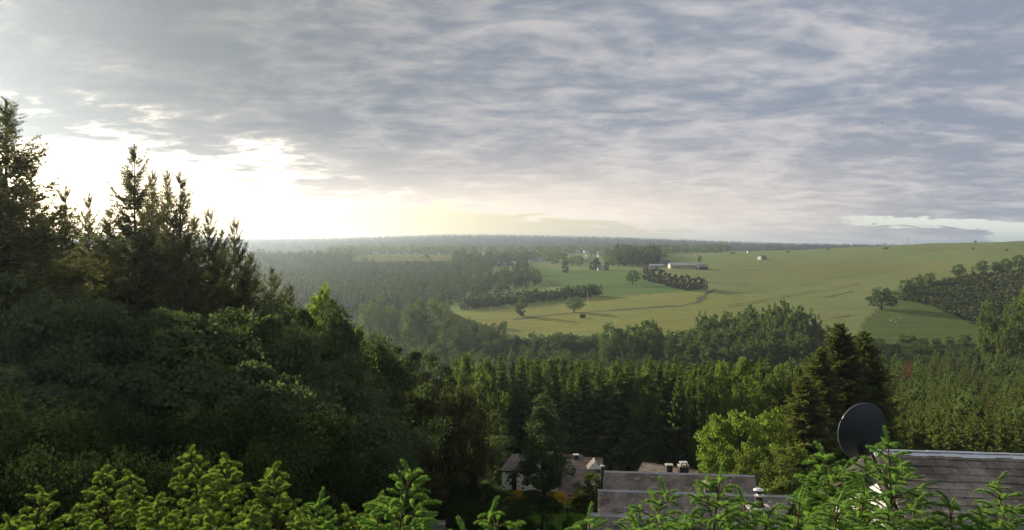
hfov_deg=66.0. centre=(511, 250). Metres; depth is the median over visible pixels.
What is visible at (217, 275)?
spruce tree
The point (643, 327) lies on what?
grove tree
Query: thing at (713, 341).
clump leafy tree
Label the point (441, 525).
stone pier
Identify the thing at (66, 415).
shrub
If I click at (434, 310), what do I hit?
leafy tree
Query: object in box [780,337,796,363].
clump leafy tree
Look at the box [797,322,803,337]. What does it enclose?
clump conifer
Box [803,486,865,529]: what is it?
young spruce
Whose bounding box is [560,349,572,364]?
hedge tree
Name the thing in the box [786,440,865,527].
young spruce
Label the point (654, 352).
hedge tree
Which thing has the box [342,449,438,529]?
shrub
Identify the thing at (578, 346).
rim tree
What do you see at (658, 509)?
young spruce
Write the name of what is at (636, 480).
slate house
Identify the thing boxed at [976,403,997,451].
young spruce tree
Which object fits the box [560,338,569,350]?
rim tree
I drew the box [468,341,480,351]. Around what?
valley tree
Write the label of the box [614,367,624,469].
spruce tree
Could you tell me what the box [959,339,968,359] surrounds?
leafy sapling
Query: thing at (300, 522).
young spruce
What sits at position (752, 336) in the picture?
clump conifer
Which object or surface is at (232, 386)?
leafy tree
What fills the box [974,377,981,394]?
plantation spruce
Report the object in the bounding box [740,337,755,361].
clump leafy tree
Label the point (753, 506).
young spruce
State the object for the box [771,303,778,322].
clump conifer
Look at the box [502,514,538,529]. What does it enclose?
garden shrub
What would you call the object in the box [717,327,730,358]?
clump leafy tree
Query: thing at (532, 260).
village house
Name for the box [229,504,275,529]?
young spruce
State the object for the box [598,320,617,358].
grove tree
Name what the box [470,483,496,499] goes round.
garden shrub
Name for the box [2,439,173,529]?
shrub
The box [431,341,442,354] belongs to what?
valley tree
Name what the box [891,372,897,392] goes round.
plantation spruce
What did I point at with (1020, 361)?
leafy sapling
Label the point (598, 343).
hedge tree
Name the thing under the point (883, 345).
rim tree
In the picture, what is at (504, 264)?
glasshouse
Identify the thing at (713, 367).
spruce tree
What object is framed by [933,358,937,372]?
plantation spruce
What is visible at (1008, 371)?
leafy sapling
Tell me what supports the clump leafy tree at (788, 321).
on the terrain
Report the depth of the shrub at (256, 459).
12.35 m
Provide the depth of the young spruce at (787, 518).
4.39 m
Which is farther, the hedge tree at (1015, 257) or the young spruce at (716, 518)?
the hedge tree at (1015, 257)
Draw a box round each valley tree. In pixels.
[398,341,407,355]
[417,363,426,371]
[418,344,425,361]
[424,335,436,347]
[424,345,434,365]
[424,359,437,377]
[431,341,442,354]
[445,356,455,368]
[446,340,458,356]
[450,350,461,364]
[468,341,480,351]
[468,347,476,358]
[469,354,478,366]
[475,350,485,363]
[482,341,494,355]
[482,354,493,363]
[492,339,501,356]
[505,336,515,353]
[507,351,515,364]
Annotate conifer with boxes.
[686,357,699,368]
[724,343,739,364]
[732,341,743,365]
[747,332,756,358]
[754,339,764,360]
[756,311,760,327]
[768,375,844,503]
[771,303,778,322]
[783,318,789,340]
[783,347,851,472]
[785,324,792,360]
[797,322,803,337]
[810,338,817,353]
[818,324,822,335]
[819,322,890,467]
[853,330,906,448]
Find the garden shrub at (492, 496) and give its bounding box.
[475,490,522,522]
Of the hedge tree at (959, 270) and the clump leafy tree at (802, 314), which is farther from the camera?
the hedge tree at (959, 270)
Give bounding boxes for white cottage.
[499,454,582,491]
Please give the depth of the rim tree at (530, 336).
382.88 m
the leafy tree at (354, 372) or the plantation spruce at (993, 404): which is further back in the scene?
the plantation spruce at (993, 404)
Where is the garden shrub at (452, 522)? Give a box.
[421,500,468,529]
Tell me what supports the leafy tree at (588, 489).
on the terrain
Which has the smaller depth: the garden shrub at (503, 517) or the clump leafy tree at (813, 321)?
the garden shrub at (503, 517)
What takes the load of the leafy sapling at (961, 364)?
on the terrain
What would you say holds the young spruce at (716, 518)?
on the terrain
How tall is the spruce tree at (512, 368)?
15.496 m
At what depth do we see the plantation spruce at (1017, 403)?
112.74 m
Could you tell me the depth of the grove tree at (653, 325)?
338.31 m
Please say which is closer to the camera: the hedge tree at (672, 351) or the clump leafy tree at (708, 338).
the hedge tree at (672, 351)
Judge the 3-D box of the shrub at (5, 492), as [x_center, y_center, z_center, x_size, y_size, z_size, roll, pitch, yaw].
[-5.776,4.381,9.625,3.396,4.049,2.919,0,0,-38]
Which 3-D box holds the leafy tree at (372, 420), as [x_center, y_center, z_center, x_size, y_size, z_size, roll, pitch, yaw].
[-6.666,7.021,23.807,6.423,6.722,5.889,0,0,-27]
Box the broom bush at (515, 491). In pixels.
[506,489,522,500]
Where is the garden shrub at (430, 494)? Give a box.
[413,487,446,526]
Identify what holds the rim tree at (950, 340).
on the terrain
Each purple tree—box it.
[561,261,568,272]
[589,258,602,269]
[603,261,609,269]
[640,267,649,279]
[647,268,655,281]
[651,266,660,282]
[657,269,666,283]
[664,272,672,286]
[670,274,679,288]
[676,275,685,289]
[682,274,692,290]
[689,277,696,289]
[693,276,702,289]
[700,278,708,288]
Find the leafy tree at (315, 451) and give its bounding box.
[221,419,375,529]
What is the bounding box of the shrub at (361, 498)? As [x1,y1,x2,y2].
[277,442,403,529]
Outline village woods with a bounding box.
[325,243,729,261]
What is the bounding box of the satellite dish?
[838,403,885,486]
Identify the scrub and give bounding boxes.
[898,268,1023,330]
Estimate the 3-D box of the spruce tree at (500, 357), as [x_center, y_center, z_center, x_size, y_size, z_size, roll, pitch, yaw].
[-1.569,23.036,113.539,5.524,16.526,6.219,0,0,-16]
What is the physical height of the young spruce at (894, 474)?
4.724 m
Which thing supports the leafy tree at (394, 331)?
on the terrain
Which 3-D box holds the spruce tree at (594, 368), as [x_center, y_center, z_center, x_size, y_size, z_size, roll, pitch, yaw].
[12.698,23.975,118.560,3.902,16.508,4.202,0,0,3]
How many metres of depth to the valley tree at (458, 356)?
326.23 m
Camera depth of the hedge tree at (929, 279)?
557.55 m
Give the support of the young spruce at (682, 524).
on the terrain
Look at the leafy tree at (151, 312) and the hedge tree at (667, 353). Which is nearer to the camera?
the leafy tree at (151, 312)
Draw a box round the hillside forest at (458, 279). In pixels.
[199,249,542,310]
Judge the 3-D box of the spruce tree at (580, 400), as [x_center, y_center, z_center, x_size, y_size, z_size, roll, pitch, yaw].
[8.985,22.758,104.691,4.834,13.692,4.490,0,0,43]
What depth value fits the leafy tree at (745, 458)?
56.52 m
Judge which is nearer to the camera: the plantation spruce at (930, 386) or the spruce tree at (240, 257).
the spruce tree at (240, 257)
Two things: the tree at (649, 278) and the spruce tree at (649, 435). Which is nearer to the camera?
the spruce tree at (649, 435)
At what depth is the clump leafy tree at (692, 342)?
359.66 m
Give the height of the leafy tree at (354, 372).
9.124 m
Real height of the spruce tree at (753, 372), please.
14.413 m
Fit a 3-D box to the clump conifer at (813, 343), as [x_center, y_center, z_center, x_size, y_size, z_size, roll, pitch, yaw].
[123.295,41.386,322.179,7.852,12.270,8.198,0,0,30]
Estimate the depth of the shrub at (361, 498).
15.13 m
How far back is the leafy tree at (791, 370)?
120.03 m
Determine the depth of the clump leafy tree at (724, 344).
320.44 m
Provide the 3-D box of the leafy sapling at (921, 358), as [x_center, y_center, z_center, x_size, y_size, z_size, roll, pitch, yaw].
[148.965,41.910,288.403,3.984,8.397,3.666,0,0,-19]
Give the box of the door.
[512,472,516,489]
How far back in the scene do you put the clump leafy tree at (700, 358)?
306.30 m
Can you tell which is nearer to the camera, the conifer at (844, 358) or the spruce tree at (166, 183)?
the spruce tree at (166, 183)
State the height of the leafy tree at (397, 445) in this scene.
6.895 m
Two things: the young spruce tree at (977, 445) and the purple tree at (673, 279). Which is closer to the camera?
the young spruce tree at (977, 445)
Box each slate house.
[586,512,795,529]
[597,488,795,522]
[600,465,757,493]
[638,461,706,472]
[818,449,1023,529]
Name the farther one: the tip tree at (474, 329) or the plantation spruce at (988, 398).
the tip tree at (474, 329)
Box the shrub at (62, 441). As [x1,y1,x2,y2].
[0,408,147,524]
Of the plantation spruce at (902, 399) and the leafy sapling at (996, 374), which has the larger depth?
the leafy sapling at (996, 374)
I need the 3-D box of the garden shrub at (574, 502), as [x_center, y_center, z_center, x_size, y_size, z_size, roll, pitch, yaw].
[5.032,18.035,56.072,2.140,1.356,2.490,0,0,2]
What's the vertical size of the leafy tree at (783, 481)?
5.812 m
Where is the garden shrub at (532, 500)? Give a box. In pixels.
[519,492,559,516]
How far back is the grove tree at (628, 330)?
337.45 m
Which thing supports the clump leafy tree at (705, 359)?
on the terrain
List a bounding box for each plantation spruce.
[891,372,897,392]
[894,364,900,380]
[896,418,912,449]
[899,382,904,395]
[899,392,906,411]
[899,395,909,412]
[904,402,919,440]
[909,398,927,449]
[918,395,927,437]
[922,406,933,438]
[924,400,943,442]
[926,382,932,395]
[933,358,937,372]
[936,384,945,401]
[937,413,953,447]
[940,396,952,426]
[941,403,953,425]
[942,363,946,379]
[945,357,951,372]
[949,355,957,370]
[956,373,962,387]
[960,377,967,392]
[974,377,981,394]
[974,396,984,413]
[978,354,987,369]
[980,387,988,408]
[982,382,995,403]
[983,392,993,409]
[984,403,995,428]
[987,413,1002,451]
[989,396,996,418]
[993,389,1003,417]
[996,399,1012,433]
[1003,375,1013,388]
[1008,390,1013,405]
[1009,392,1023,425]
[1013,378,1018,391]
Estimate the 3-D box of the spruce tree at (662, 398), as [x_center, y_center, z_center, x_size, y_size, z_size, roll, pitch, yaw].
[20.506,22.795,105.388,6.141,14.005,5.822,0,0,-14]
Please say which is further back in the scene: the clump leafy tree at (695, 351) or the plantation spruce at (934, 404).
the clump leafy tree at (695, 351)
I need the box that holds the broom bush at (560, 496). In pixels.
[551,490,570,507]
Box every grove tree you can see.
[597,330,611,366]
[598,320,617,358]
[612,327,628,362]
[624,324,640,361]
[628,330,646,362]
[635,320,654,362]
[647,317,662,349]
[651,328,665,363]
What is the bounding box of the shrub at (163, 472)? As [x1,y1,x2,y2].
[66,444,228,529]
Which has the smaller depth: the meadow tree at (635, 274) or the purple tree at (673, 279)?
the purple tree at (673, 279)
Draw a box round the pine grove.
[609,244,661,266]
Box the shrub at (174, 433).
[106,410,301,529]
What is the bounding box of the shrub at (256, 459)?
[226,428,342,529]
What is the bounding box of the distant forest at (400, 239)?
[75,233,914,250]
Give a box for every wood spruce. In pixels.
[28,225,103,309]
[64,226,107,284]
[68,209,166,307]
[93,230,175,326]
[172,216,236,368]
[174,257,224,367]
[226,263,268,354]
[231,252,274,323]
[259,267,302,339]
[279,284,313,332]
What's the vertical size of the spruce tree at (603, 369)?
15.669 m
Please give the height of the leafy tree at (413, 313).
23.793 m
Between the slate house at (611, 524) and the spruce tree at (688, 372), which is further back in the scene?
the spruce tree at (688, 372)
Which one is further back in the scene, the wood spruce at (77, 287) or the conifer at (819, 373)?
the conifer at (819, 373)
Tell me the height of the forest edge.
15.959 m
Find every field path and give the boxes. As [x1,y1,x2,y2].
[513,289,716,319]
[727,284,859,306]
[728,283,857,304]
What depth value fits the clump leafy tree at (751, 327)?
335.38 m
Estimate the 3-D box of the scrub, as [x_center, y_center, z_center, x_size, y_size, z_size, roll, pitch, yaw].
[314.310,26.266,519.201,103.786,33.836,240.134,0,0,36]
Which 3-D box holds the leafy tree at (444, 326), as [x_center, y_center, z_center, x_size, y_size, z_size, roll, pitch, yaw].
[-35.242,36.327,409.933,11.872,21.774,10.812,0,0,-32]
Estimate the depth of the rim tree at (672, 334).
380.23 m
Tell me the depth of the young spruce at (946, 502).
4.37 m
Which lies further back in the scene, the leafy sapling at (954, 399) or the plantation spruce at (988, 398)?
the plantation spruce at (988, 398)
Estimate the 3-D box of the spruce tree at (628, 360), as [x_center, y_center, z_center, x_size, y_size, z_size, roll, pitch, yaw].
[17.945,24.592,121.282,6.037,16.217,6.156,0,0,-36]
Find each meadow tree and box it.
[514,295,527,315]
[564,297,584,311]
[625,270,640,284]
[865,286,898,309]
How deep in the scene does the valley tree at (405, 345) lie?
351.42 m
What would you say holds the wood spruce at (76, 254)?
on the terrain
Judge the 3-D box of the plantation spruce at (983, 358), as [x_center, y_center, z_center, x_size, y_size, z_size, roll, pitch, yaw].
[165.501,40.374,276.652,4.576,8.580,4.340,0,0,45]
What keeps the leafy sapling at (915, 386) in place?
on the terrain
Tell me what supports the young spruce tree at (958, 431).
on the terrain
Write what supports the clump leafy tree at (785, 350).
on the terrain
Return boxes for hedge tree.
[523,352,531,358]
[536,350,546,361]
[558,354,568,364]
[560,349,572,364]
[586,359,597,370]
[588,335,596,350]
[593,337,601,350]
[605,349,616,364]
[641,356,648,370]
[646,346,652,359]
[649,344,663,361]
[653,350,665,361]
[664,341,674,355]
[664,357,674,367]
[668,349,676,361]
[898,279,912,294]
[903,277,923,291]
[916,274,924,289]
[923,272,936,284]
[950,264,966,275]
[974,260,989,271]
[989,261,1003,271]
[1000,259,1012,269]
[1011,255,1023,268]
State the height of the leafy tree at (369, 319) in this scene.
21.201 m
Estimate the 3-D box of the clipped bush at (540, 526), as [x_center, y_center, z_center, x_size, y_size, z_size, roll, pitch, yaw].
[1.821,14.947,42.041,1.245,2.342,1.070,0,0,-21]
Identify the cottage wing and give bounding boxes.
[558,453,603,500]
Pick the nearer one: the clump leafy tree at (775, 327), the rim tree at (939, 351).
the clump leafy tree at (775, 327)
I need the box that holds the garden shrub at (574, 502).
[569,495,595,513]
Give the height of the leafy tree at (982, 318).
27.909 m
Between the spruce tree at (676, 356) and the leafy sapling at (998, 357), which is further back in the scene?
the leafy sapling at (998, 357)
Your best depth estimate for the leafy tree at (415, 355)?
59.85 m
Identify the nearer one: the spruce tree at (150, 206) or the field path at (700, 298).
the spruce tree at (150, 206)
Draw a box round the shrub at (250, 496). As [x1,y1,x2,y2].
[110,445,286,529]
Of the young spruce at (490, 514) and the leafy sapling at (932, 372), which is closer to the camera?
the young spruce at (490, 514)
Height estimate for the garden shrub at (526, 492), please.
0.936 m
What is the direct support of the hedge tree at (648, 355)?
on the terrain
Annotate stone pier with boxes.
[430,520,445,529]
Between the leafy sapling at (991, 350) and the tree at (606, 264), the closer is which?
the leafy sapling at (991, 350)
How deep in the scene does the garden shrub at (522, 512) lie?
45.73 m
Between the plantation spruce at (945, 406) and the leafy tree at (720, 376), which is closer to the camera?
the leafy tree at (720, 376)
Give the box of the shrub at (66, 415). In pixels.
[0,392,135,528]
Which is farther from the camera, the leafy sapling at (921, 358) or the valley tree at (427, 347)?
the valley tree at (427, 347)
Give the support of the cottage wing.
on the terrain
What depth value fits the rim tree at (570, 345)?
365.51 m
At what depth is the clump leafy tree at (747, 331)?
335.10 m
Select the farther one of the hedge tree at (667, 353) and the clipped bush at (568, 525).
the hedge tree at (667, 353)
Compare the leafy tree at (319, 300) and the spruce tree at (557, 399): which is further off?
the spruce tree at (557, 399)
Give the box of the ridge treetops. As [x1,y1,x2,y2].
[262,234,861,245]
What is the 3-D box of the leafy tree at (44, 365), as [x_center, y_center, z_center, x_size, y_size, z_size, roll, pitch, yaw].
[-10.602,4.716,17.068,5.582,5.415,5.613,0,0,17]
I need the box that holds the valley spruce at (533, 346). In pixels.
[530,338,536,354]
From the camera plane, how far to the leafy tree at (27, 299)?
20.36 m
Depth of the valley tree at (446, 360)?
325.60 m
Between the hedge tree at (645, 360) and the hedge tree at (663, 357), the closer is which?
the hedge tree at (645, 360)
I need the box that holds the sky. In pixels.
[0,0,1023,245]
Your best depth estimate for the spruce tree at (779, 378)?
103.42 m
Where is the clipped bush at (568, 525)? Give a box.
[562,514,575,529]
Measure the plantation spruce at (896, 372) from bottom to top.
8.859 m
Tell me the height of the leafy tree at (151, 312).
7.406 m
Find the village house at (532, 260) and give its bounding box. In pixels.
[528,257,536,262]
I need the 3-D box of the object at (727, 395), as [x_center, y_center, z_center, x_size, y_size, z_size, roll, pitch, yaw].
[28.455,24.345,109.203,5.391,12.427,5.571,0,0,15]
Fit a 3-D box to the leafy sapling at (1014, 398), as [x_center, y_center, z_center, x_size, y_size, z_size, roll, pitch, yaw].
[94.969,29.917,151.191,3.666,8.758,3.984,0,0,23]
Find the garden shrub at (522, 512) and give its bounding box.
[498,496,536,529]
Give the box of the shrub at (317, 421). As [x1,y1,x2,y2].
[267,403,371,527]
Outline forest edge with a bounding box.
[458,284,602,309]
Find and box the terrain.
[64,238,1023,529]
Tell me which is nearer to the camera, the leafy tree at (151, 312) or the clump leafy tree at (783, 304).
the leafy tree at (151, 312)
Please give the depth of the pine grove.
923.75 m
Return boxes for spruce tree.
[0,96,96,325]
[0,117,84,364]
[17,165,84,307]
[45,185,120,305]
[63,192,118,301]
[73,143,187,366]
[130,168,190,331]
[150,169,202,314]
[152,170,219,366]
[186,206,238,363]
[213,230,253,352]
[221,217,252,326]
[493,361,520,459]
[495,355,509,390]
[502,355,534,453]
[507,361,517,399]
[511,355,523,390]
[520,357,549,450]
[525,356,532,383]
[525,360,531,410]
[529,360,535,385]
[537,365,572,453]
[542,368,554,390]
[562,359,567,392]
[562,372,587,454]
[564,368,590,433]
[566,356,575,378]
[569,371,591,456]
[570,361,601,456]
[579,368,612,463]
[583,361,596,408]
[591,356,598,386]
[594,360,607,398]
[594,380,614,470]
[595,372,643,470]
[604,367,650,470]
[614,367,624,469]
[615,358,624,392]
[617,361,643,470]
[624,358,635,380]
[635,358,641,375]
[636,371,641,466]
[639,356,665,462]
[654,359,665,408]
[655,369,678,464]
[659,365,689,466]
[665,367,692,463]
[671,353,681,390]
[680,362,685,376]
[683,362,693,464]
[688,387,719,462]
[703,364,714,375]
[707,370,713,384]
[709,360,718,381]
[719,360,742,458]
[742,368,761,443]
[754,373,786,448]
[756,357,766,392]
[763,366,774,394]
[764,352,773,373]
[776,370,787,413]
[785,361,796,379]
[896,414,907,448]
[906,411,916,449]
[910,411,931,449]
[921,403,946,450]
[930,402,945,450]
[938,411,956,450]
[949,404,969,450]
[960,405,984,449]
[964,408,987,451]
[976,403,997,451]
[989,406,1011,452]
[1002,401,1018,452]
[1010,411,1023,452]
[1014,416,1023,452]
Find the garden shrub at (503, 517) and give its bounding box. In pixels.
[467,501,513,529]
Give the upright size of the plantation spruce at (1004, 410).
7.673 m
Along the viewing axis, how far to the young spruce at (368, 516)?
4.68 m
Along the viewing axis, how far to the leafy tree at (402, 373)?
45.31 m
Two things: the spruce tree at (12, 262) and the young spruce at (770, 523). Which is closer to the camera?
the young spruce at (770, 523)
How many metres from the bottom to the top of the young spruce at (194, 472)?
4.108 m
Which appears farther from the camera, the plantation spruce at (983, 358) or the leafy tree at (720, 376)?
the plantation spruce at (983, 358)
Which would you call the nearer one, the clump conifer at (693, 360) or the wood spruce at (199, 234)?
the wood spruce at (199, 234)
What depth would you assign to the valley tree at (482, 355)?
333.75 m
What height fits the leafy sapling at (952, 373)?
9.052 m
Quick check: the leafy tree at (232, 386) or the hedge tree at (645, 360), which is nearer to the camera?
the leafy tree at (232, 386)
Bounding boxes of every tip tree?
[468,322,476,332]
[497,323,506,329]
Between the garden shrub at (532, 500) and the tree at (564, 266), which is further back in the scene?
the tree at (564, 266)
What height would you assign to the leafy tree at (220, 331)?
7.983 m
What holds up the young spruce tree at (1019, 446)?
on the terrain
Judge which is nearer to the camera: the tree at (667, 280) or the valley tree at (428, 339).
the valley tree at (428, 339)
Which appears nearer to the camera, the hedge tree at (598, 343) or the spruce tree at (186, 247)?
the spruce tree at (186, 247)
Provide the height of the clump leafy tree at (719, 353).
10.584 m
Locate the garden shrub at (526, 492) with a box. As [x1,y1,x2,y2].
[519,489,543,500]
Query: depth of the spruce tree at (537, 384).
104.22 m
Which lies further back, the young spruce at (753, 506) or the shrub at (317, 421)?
the shrub at (317, 421)
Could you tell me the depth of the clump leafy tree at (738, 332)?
334.43 m
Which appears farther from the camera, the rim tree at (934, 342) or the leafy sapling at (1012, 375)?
the rim tree at (934, 342)
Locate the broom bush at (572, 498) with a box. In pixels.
[568,492,579,506]
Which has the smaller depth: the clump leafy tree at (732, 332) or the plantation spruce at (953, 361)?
the plantation spruce at (953, 361)
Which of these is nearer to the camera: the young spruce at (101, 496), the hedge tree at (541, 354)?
the young spruce at (101, 496)
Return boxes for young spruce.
[0,483,66,529]
[0,513,35,529]
[62,504,103,529]
[77,464,139,529]
[106,468,167,529]
[135,492,179,529]
[164,444,254,529]
[179,452,263,529]
[193,503,231,529]
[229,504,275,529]
[245,461,309,529]
[286,507,319,529]
[288,488,336,529]
[335,503,373,529]
[352,459,452,529]
[356,489,408,529]
[451,515,465,529]
[473,495,525,529]
[564,501,608,529]
[610,475,682,529]
[621,511,655,529]
[663,506,701,529]
[667,460,758,529]
[719,485,778,529]
[740,504,783,529]
[758,483,819,529]
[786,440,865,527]
[793,456,876,529]
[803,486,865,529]
[820,472,902,529]
[834,425,944,529]
[868,493,924,529]
[891,492,946,529]
[918,489,989,529]
[949,503,1006,529]
[968,471,1023,529]
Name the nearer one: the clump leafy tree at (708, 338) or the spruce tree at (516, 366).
the spruce tree at (516, 366)
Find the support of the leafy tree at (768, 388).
on the terrain
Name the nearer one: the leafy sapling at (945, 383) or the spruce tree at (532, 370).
the spruce tree at (532, 370)
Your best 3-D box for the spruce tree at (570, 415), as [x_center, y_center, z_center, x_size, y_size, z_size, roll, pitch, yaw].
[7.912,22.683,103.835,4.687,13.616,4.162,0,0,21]
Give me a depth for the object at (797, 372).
104.45 m
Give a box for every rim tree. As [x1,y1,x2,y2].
[487,332,497,346]
[500,336,509,351]
[520,337,529,350]
[528,331,536,341]
[534,334,546,345]
[546,336,555,349]
[554,333,560,344]
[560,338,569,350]
[567,340,577,351]
[570,340,582,350]
[578,335,586,349]
[582,338,594,350]
[592,333,599,340]
[665,333,678,343]
[666,335,675,347]
[673,329,681,343]
[679,334,692,348]
[874,337,883,343]
[877,340,887,347]
[898,334,907,343]
[906,334,915,343]
[921,344,930,354]
[929,344,937,353]
[931,337,941,345]
[934,348,947,354]
[944,336,955,343]
[956,334,968,342]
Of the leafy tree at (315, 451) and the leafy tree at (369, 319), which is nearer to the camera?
the leafy tree at (315, 451)
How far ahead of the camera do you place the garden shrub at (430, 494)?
34.10 m
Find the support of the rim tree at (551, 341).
on the terrain
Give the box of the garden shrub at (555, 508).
[534,496,566,513]
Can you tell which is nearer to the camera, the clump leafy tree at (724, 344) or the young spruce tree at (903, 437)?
the young spruce tree at (903, 437)
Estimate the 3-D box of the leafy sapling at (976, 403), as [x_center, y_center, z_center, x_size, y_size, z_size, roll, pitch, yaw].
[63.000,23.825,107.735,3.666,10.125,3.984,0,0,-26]
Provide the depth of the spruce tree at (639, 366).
133.76 m
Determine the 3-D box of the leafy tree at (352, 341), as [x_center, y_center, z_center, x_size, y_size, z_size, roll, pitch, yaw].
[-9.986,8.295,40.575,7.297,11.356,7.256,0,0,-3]
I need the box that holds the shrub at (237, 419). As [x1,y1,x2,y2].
[161,389,348,529]
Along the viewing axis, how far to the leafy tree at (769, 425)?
65.25 m
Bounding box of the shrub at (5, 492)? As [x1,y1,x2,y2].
[0,444,135,529]
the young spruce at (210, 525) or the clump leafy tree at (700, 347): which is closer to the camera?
the young spruce at (210, 525)
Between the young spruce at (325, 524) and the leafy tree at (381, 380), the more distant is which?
the leafy tree at (381, 380)
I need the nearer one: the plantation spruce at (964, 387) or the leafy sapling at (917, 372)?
the plantation spruce at (964, 387)
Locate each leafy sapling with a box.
[880,354,888,370]
[891,341,901,359]
[892,351,901,364]
[892,360,902,381]
[894,399,908,426]
[903,379,913,391]
[907,381,923,407]
[907,385,925,413]
[911,367,924,385]
[911,372,925,387]
[913,354,924,368]
[915,344,924,358]
[920,385,926,401]
[923,368,934,382]
[924,375,938,385]
[931,350,940,370]
[939,374,950,392]
[941,368,954,382]
[943,393,972,449]
[946,371,961,387]
[951,388,964,407]
[954,359,964,372]
[958,388,986,450]
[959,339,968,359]
[964,384,980,399]
[971,359,983,377]
[974,343,981,362]
[975,373,989,391]
[983,382,998,399]
[985,346,994,363]
[986,363,1000,382]
[993,362,1006,378]
[995,354,1004,363]
[999,360,1010,378]
[1000,384,1017,401]
[1002,359,1014,374]
[1005,372,1017,387]
[1009,357,1016,374]
[1010,360,1022,377]
[1010,366,1023,377]
[1011,405,1023,449]
[1015,357,1023,369]
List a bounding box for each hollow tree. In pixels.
[783,362,793,368]
[786,357,797,368]
[796,359,808,367]
[799,351,810,362]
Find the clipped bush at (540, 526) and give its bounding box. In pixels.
[536,509,556,529]
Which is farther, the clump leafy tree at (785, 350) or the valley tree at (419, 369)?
the valley tree at (419, 369)
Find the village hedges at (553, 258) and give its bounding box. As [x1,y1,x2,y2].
[535,252,614,265]
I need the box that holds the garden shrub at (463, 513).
[437,495,493,529]
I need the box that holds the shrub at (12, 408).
[0,385,93,525]
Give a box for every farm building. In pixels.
[649,264,664,267]
[662,260,673,265]
[668,263,701,268]
[696,264,707,269]
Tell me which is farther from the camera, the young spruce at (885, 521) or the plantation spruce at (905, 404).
the plantation spruce at (905, 404)
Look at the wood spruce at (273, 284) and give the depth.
59.99 m
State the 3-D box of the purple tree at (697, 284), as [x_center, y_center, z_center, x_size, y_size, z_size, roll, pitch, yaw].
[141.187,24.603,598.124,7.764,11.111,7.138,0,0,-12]
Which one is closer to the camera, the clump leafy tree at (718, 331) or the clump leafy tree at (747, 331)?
the clump leafy tree at (747, 331)
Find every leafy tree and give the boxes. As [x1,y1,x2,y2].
[0,269,108,452]
[0,290,156,408]
[0,302,179,444]
[0,343,141,453]
[0,365,85,512]
[2,356,229,508]
[21,296,219,441]
[79,359,251,455]
[98,308,270,433]
[130,355,311,477]
[151,305,324,436]
[174,359,349,496]
[213,313,369,454]
[220,298,351,414]
[221,419,375,529]
[254,372,403,523]
[266,302,379,416]
[273,323,382,452]
[287,306,323,333]
[304,282,353,361]
[314,360,412,484]
[323,331,430,463]
[326,397,420,501]
[341,353,451,488]
[349,321,366,340]
[354,337,389,406]
[357,300,381,338]
[369,343,449,450]
[373,290,385,334]
[381,305,400,338]
[382,374,451,485]
[393,418,430,472]
[401,301,424,344]
[404,378,496,500]
[405,350,464,470]
[406,430,450,522]
[408,294,445,342]
[432,300,454,340]
[434,387,495,485]
[441,353,487,468]
[468,412,517,486]
[469,359,511,476]
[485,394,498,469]
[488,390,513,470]
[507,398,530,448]
[512,392,576,495]
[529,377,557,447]
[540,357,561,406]
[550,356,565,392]
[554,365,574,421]
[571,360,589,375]
[572,472,600,512]
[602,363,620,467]
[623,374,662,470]
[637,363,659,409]
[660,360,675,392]
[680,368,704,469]
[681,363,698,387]
[682,368,718,469]
[683,328,693,340]
[686,343,698,356]
[688,330,701,344]
[690,345,704,364]
[692,341,712,359]
[693,320,707,343]
[693,412,744,473]
[694,311,705,340]
[694,331,706,348]
[695,328,707,344]
[696,345,714,365]
[700,333,715,347]
[702,317,714,335]
[704,350,722,367]
[706,361,742,462]
[708,314,719,329]
[708,409,776,487]
[709,315,722,331]
[709,331,721,350]
[709,335,720,357]
[714,325,724,343]
[714,347,732,364]
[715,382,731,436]
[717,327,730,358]
[718,317,729,330]
[719,340,736,360]
[720,311,730,333]
[723,445,778,494]
[724,327,740,347]
[725,312,736,330]
[725,356,767,462]
[731,325,746,348]
[733,335,744,351]
[735,310,741,333]
[736,320,753,340]
[740,307,755,325]
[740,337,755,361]
[741,324,759,351]
[741,406,798,494]
[742,305,757,321]
[743,304,753,319]
[743,322,754,345]
[749,339,763,363]
[751,317,761,339]
[753,327,768,352]
[754,374,784,444]
[756,307,769,323]
[757,444,818,521]
[758,333,779,371]
[764,304,776,326]
[767,313,778,332]
[768,341,785,364]
[770,329,783,355]
[771,325,785,338]
[772,339,791,362]
[774,308,784,330]
[774,326,787,352]
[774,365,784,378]
[776,298,787,317]
[779,313,794,336]
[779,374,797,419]
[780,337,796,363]
[782,302,791,322]
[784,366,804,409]
[785,313,797,335]
[789,323,798,354]
[790,331,802,361]
[790,335,805,365]
[792,310,804,326]
[793,318,802,335]
[797,309,808,335]
[797,333,811,353]
[798,318,811,345]
[806,308,816,336]
[807,324,821,342]
[814,315,823,334]
[823,325,830,338]
[976,299,1000,361]
[980,315,1008,360]
[994,325,1020,364]
[999,296,1023,357]
[1017,284,1023,348]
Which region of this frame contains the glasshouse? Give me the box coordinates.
[497,261,514,265]
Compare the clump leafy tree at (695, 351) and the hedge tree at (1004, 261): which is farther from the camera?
the hedge tree at (1004, 261)
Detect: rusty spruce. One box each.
[899,365,909,383]
[906,362,912,384]
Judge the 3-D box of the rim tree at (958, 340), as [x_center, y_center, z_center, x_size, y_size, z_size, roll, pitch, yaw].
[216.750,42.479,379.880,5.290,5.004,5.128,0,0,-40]
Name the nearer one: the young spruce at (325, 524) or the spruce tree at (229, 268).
the young spruce at (325, 524)
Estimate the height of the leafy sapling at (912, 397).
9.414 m
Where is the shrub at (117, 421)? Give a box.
[9,396,235,528]
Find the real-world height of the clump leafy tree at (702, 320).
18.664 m
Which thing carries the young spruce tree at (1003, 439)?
on the terrain

